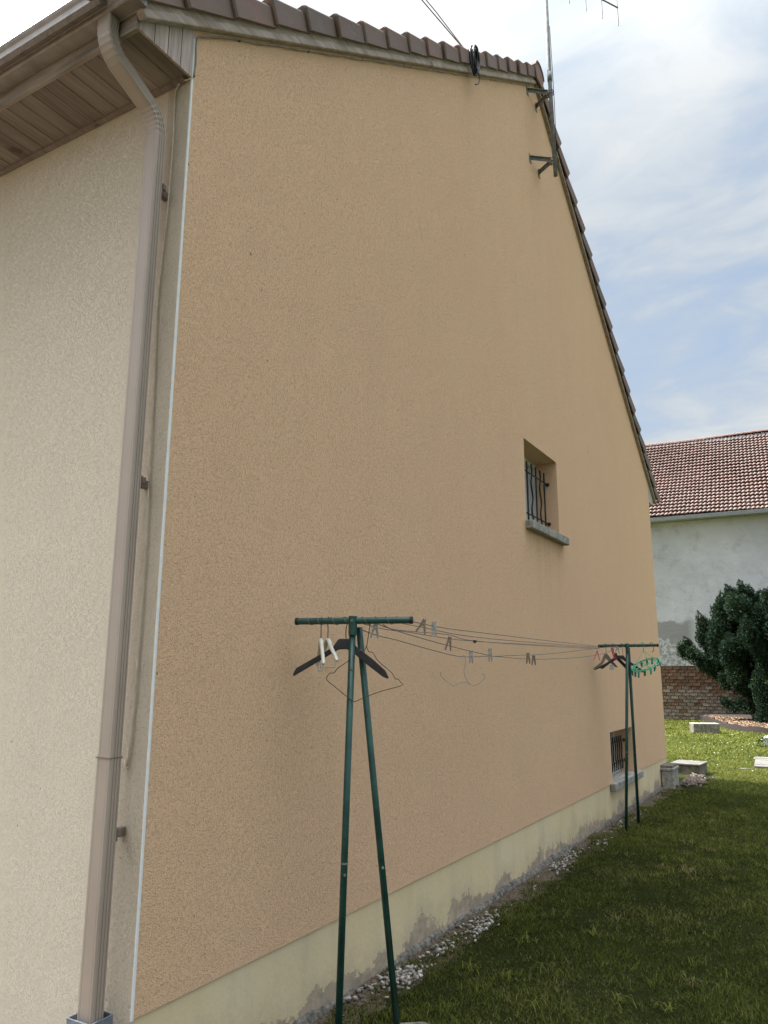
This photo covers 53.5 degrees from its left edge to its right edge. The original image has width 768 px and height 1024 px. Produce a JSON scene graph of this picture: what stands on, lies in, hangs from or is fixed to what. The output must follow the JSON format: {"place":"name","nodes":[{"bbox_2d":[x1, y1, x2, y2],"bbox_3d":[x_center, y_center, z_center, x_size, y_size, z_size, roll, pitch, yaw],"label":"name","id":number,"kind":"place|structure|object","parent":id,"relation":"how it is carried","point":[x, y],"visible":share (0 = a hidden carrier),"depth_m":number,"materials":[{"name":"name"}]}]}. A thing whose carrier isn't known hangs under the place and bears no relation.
{"place":"outdoors","nodes":[
{"label":"outdoors","id":0,"kind":"place"},
{"bbox_2d":[0,0,767,447],"label":"sky","id":1,"kind":"structure","parent":0,"point":[661,114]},
{"bbox_2d":[312,718,767,1023],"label":"ground","id":2,"kind":"structure","parent":0,"point":[514,893],"depth_m":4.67,"materials":[{"name":"green plant"}]},
{"bbox_2d":[0,0,666,1023],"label":"house","id":3,"kind":"structure","parent":2,"relation":"on","point":[390,378],"depth_m":4.00,"materials":[{"name":"paint"}]},
{"bbox_2d":[124,76,192,768],"bbox_3d":[-0.972,-0.524,3.324,0.134,3.144,0.020,-7,-14,29],"label":"cable","id":4,"kind":"object","parent":3,"relation":"attached to","point":[136,672],"visible":1,"depth_m":3.30,"materials":[{"name":"white plastic"}]},
{"bbox_2d":[193,36,532,85],"bbox_3d":[0.413,-3.514,6.247,0.013,3.920,5.244,-7,-14,29],"label":"cable","id":5,"kind":"object","parent":3,"relation":"attached to","point":[198,37],"visible":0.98,"depth_m":4.56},
{"bbox_2d":[421,0,479,84],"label":"overhead cable","id":6,"kind":"object","parent":3,"relation":"attached to","point":[474,56],"visible":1,"depth_m":6.86,"materials":[{"name":"metal"}]},
{"bbox_2d":[524,458,569,545],"bbox_3d":[1.523,-0.169,7.746,0.350,0.890,1.160,-7,-14,29],"label":"window","id":7,"kind":"structure","parent":3,"relation":"in","point":[532,523],"depth_m":7.85,"materials":[{"name":"grey glass"}]},
{"bbox_2d":[526,0,618,177],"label":"tv antenna","id":8,"kind":"object","parent":3,"relation":"attached to","point":[549,93],"visible":1,"depth_m":8.67,"materials":[{"name":"metal"}]},
{"bbox_2d":[610,731,643,791],"bbox_3d":[2.878,3.032,9.487,0.343,0.645,1.480,-7,-14,29],"label":"window","id":9,"kind":"structure","parent":3,"relation":"in","point":[618,775],"depth_m":9.52,"materials":[{"name":"grey glass"}]},
{"bbox_2d":[295,616,412,1023],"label":"clothes post","id":10,"kind":"object","parent":2,"relation":"on","point":[352,622],"visible":1,"depth_m":3.64,"materials":[{"name":"green metal"}]},
{"bbox_2d":[316,617,324,670],"bbox_3d":[-0.310,0.648,3.750,0.021,0.264,0.387,2,-12,-9],"label":"clothes hanger","id":11,"kind":"object","parent":10,"relation":"hanging from","point":[320,647],"visible":0.91,"depth_m":3.70,"materials":[{"name":"plastic"}]},
{"bbox_2d":[319,617,338,667],"bbox_3d":[-0.275,0.640,3.745,0.021,0.249,0.377,4,-13,-18],"label":"clothes hanger","id":12,"kind":"object","parent":10,"relation":"hanging from","point":[328,642],"visible":0.88,"depth_m":3.69,"materials":[{"name":"plastic"}]},
{"bbox_2d":[293,624,388,678],"bbox_3d":[-0.208,0.660,3.721,0.463,0.297,0.023,0,-12,0],"label":"clothes hanger","id":13,"kind":"object","parent":10,"relation":"hanging from","point":[340,644],"visible":0.99,"depth_m":3.70,"materials":[{"name":"plastic"}]},
{"bbox_2d":[326,624,402,701],"bbox_3d":[-0.092,0.713,3.685,0.371,0.398,0.004,0,-12,0],"label":"clothes hanger","id":14,"kind":"object","parent":10,"relation":"hanging from","point":[377,660],"visible":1,"depth_m":3.67,"materials":[{"name":"metal"}]},
{"bbox_2d":[363,623,594,647],"bbox_3d":[1.171,1.055,6.169,0.006,0.083,5.618,-6,-13,26],"label":"clothes line","id":15,"kind":"object","parent":10,"relation":"attached to","point":[464,640],"visible":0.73,"depth_m":4.64,"materials":[{"name":"plastic"}]},
{"bbox_2d":[378,624,592,648],"bbox_3d":[1.192,1.066,6.163,0.020,0.084,5.606,-6,-13,26],"label":"clothes line","id":16,"kind":"object","parent":10,"relation":"attached to","point":[474,641],"visible":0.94,"depth_m":4.95,"materials":[{"name":"plastic"}]},
{"bbox_2d":[370,624,378,638],"bbox_3d":[-0.048,0.582,3.752,0.044,0.080,0.012,0,-12,1],"label":"clothes peg","id":17,"kind":"object","parent":16,"relation":"attached to","point":[374,628],"visible":0.85,"depth_m":3.75,"materials":[{"name":"grey plastic"}]},
{"bbox_2d":[400,1022,428,1023],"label":"flagstone","id":18,"kind":"object","parent":2,"relation":"on","point":[414,1023],"visible":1,"depth_m":3.61,"materials":[{"name":"stone"}]},
{"bbox_2d":[333,792,669,1008],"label":"white gravel","id":19,"kind":"structure","parent":2,"relation":"on","point":[405,974],"depth_m":4.54,"materials":[{"name":"white gravel"}]},
{"bbox_2d":[598,643,658,830],"bbox_3d":[2.839,2.492,8.504,0.656,2.003,0.599,-7,-14,29],"label":"clothes post","id":20,"kind":"object","parent":2,"relation":"on","point":[628,680],"visible":0.94,"depth_m":8.45,"materials":[{"name":"green metal"}]},
{"bbox_2d":[362,630,623,658],"bbox_3d":[1.285,1.087,6.094,0.006,0.203,5.612,-7,-14,29],"label":"clothes line","id":21,"kind":"object","parent":20,"relation":"attached to","point":[473,656],"visible":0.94,"depth_m":4.66,"materials":[{"name":"plastic"}]},
{"bbox_2d":[440,655,484,685],"bbox_3d":[0.484,0.976,4.694,0.280,0.184,0.004,0,-12,0],"label":"clothes hanger","id":22,"kind":"object","parent":21,"relation":"hanging from","point":[465,677],"visible":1,"depth_m":4.68,"materials":[{"name":"metal"}]},
{"bbox_2d":[469,650,472,663],"bbox_3d":[0.549,0.915,4.813,0.027,0.081,0.012,0,-12,1],"label":"clothes peg","id":23,"kind":"object","parent":21,"relation":"attached to","point":[470,655],"visible":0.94,"depth_m":4.81,"materials":[{"name":"grey plastic"}]},
{"bbox_2d":[526,653,530,663],"bbox_3d":[1.083,1.097,5.729,0.032,0.082,0.012,0,-12,1],"label":"clothes peg","id":24,"kind":"object","parent":21,"relation":"attached to","point":[527,656],"visible":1,"depth_m":5.72,"materials":[{"name":"brown wood"}]},
{"bbox_2d":[531,655,535,664],"bbox_3d":[1.144,1.134,5.837,0.035,0.077,0.012,0,-12,1],"label":"clothes peg","id":25,"kind":"object","parent":21,"relation":"attached to","point":[533,658],"visible":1,"depth_m":5.83,"materials":[{"name":"brown wood"}]},
{"bbox_2d":[382,624,616,656],"bbox_3d":[1.304,1.083,6.101,0.006,0.195,5.583,-6,-13,27],"label":"clothes line","id":26,"kind":"object","parent":20,"relation":"attached to","point":[477,652],"visible":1,"depth_m":4.65,"materials":[{"name":"plastic"}]},
{"bbox_2d":[445,636,451,650],"bbox_3d":[0.368,0.756,4.383,0.042,0.085,0.012,0,-12,1],"label":"clothes peg","id":27,"kind":"object","parent":26,"relation":"attached to","point":[449,641],"visible":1,"depth_m":4.38,"materials":[{"name":"brown wood"}]},
{"bbox_2d":[488,648,492,661],"bbox_3d":[0.690,0.927,4.954,0.027,0.086,0.012,0,-12,1],"label":"clothes peg","id":28,"kind":"object","parent":26,"relation":"attached to","point":[489,651],"visible":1,"depth_m":4.95,"materials":[{"name":"grey plastic"}]},
{"bbox_2d":[406,624,593,646],"bbox_3d":[1.249,1.040,6.155,0.005,0.079,5.578,-5,-13,25],"label":"clothes line","id":29,"kind":"object","parent":20,"relation":"attached to","point":[491,638],"visible":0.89,"depth_m":4.96,"materials":[{"name":"plastic"}]},
{"bbox_2d":[413,621,599,646],"bbox_3d":[1.293,1.028,6.148,0.006,0.071,5.559,-5,-13,24],"label":"clothes line","id":30,"kind":"object","parent":20,"relation":"attached to","point":[495,634],"visible":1,"depth_m":4.77,"materials":[{"name":"plastic"}]},
{"bbox_2d":[415,618,425,634],"bbox_3d":[0.180,0.567,3.769,0.056,0.083,0.012,0,-12,1],"label":"clothes peg","id":31,"kind":"object","parent":30,"relation":"attached to","point":[423,625],"visible":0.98,"depth_m":3.76,"materials":[{"name":"grey plastic"}]},
{"bbox_2d":[431,622,436,636],"bbox_3d":[0.256,0.600,3.903,0.026,0.078,0.012,0,-12,1],"label":"clothes peg","id":32,"kind":"object","parent":30,"relation":"attached to","point":[433,627],"visible":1,"depth_m":3.90,"materials":[{"name":"grey plastic"}]},
{"bbox_2d":[594,644,616,669],"bbox_3d":[2.487,1.630,8.575,0.269,0.294,0.020,0,-12,0],"label":"clothes hanger","id":33,"kind":"object","parent":20,"relation":"hanging from","point":[607,657],"visible":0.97,"depth_m":8.56,"materials":[{"name":"plastic"}]},
{"bbox_2d":[600,644,625,668],"bbox_3d":[2.573,1.617,8.539,0.310,0.283,0.022,0,-12,0],"label":"clothes hanger","id":34,"kind":"object","parent":20,"relation":"hanging from","point":[621,662],"visible":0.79,"depth_m":8.52,"materials":[{"name":"plastic"}]},
{"bbox_2d":[596,643,643,671],"bbox_3d":[2.617,1.622,8.480,0.523,0.316,0.022,0,-12,3],"label":"clothes hanger","id":35,"kind":"object","parent":20,"relation":"hanging from","point":[622,657],"visible":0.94,"depth_m":8.46,"materials":[{"name":"plastic"}]},
{"bbox_2d":[631,642,660,677],"bbox_3d":[2.870,1.623,8.365,0.313,0.383,0.254,0,-12,0],"label":"peg airer","id":36,"kind":"object","parent":20,"relation":"hanging from","point":[657,660],"visible":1,"depth_m":8.34,"materials":[{"name":"green plastic"}]},
{"bbox_2d":[660,762,678,788],"bbox_3d":[4.258,3.936,11.342,0.192,0.352,0.478,-7,-14,29],"label":"inspection box","id":37,"kind":"object","parent":2,"relation":"on","point":[670,776],"visible":0.92,"depth_m":11.17,"materials":[{"name":"grey concrete"}]},
{"bbox_2d":[670,760,707,774],"bbox_3d":[5.166,4.339,12.899,0.490,0.212,0.560,-8,-14,34],"label":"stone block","id":38,"kind":"object","parent":2,"relation":"on","point":[688,767],"visible":0.77,"depth_m":12.70,"materials":[{"name":"concrete"}]},
{"bbox_2d":[676,773,714,787],"bbox_3d":[4.921,4.174,11.899,0.417,0.092,1.882,-7,-14,29],"label":"rubble","id":39,"kind":"object","parent":2,"relation":"on","point":[692,780],"visible":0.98,"depth_m":11.71,"materials":[{"name":"beige stone"}]},
{"bbox_2d":[689,723,719,733],"bbox_3d":[9.121,6.160,21.688,0.720,0.305,0.400,-1,-12,6],"label":"stone block","id":40,"kind":"object","parent":2,"relation":"on","point":[707,728],"depth_m":21.51,"materials":[{"name":"concrete"}]},
{"bbox_2d":[645,429,767,719],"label":"barn","id":41,"kind":"structure","parent":2,"relation":"on","point":[709,523],"depth_m":28.70,"materials":[{"name":"grey paint"}]},
{"bbox_2d":[697,715,767,733],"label":"edging board","id":42,"kind":"object","parent":2,"relation":"on","point":[753,729],"visible":0.66,"depth_m":22.57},
{"bbox_2d":[754,757,767,768],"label":"paving slab","id":43,"kind":"object","parent":2,"relation":"on","point":[761,762],"depth_m":14.09,"materials":[{"name":"concrete"}]},
{"bbox_2d":[756,735,767,747],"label":"flower clump","id":44,"kind":"object","parent":2,"relation":"on","point":[762,740],"visible":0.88,"depth_m":17.49,"materials":[{"name":"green plant"}]},
{"bbox_2d":[701,713,751,723],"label":"bed soil","id":45,"kind":"structure","parent":0,"point":[737,715],"depth_m":26.79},
{"bbox_2d":[675,579,767,722],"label":"yew tree","id":46,"kind":"object","parent":45,"relation":"on","point":[731,636],"visible":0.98,"depth_m":24.68,"materials":[{"name":"green plant"}]},
{"bbox_2d":[705,714,767,727],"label":"wood chips","id":47,"kind":"object","parent":45,"relation":"on","point":[746,722],"visible":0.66,"depth_m":24.23,"materials":[{"name":"beige wood"}]}
]}

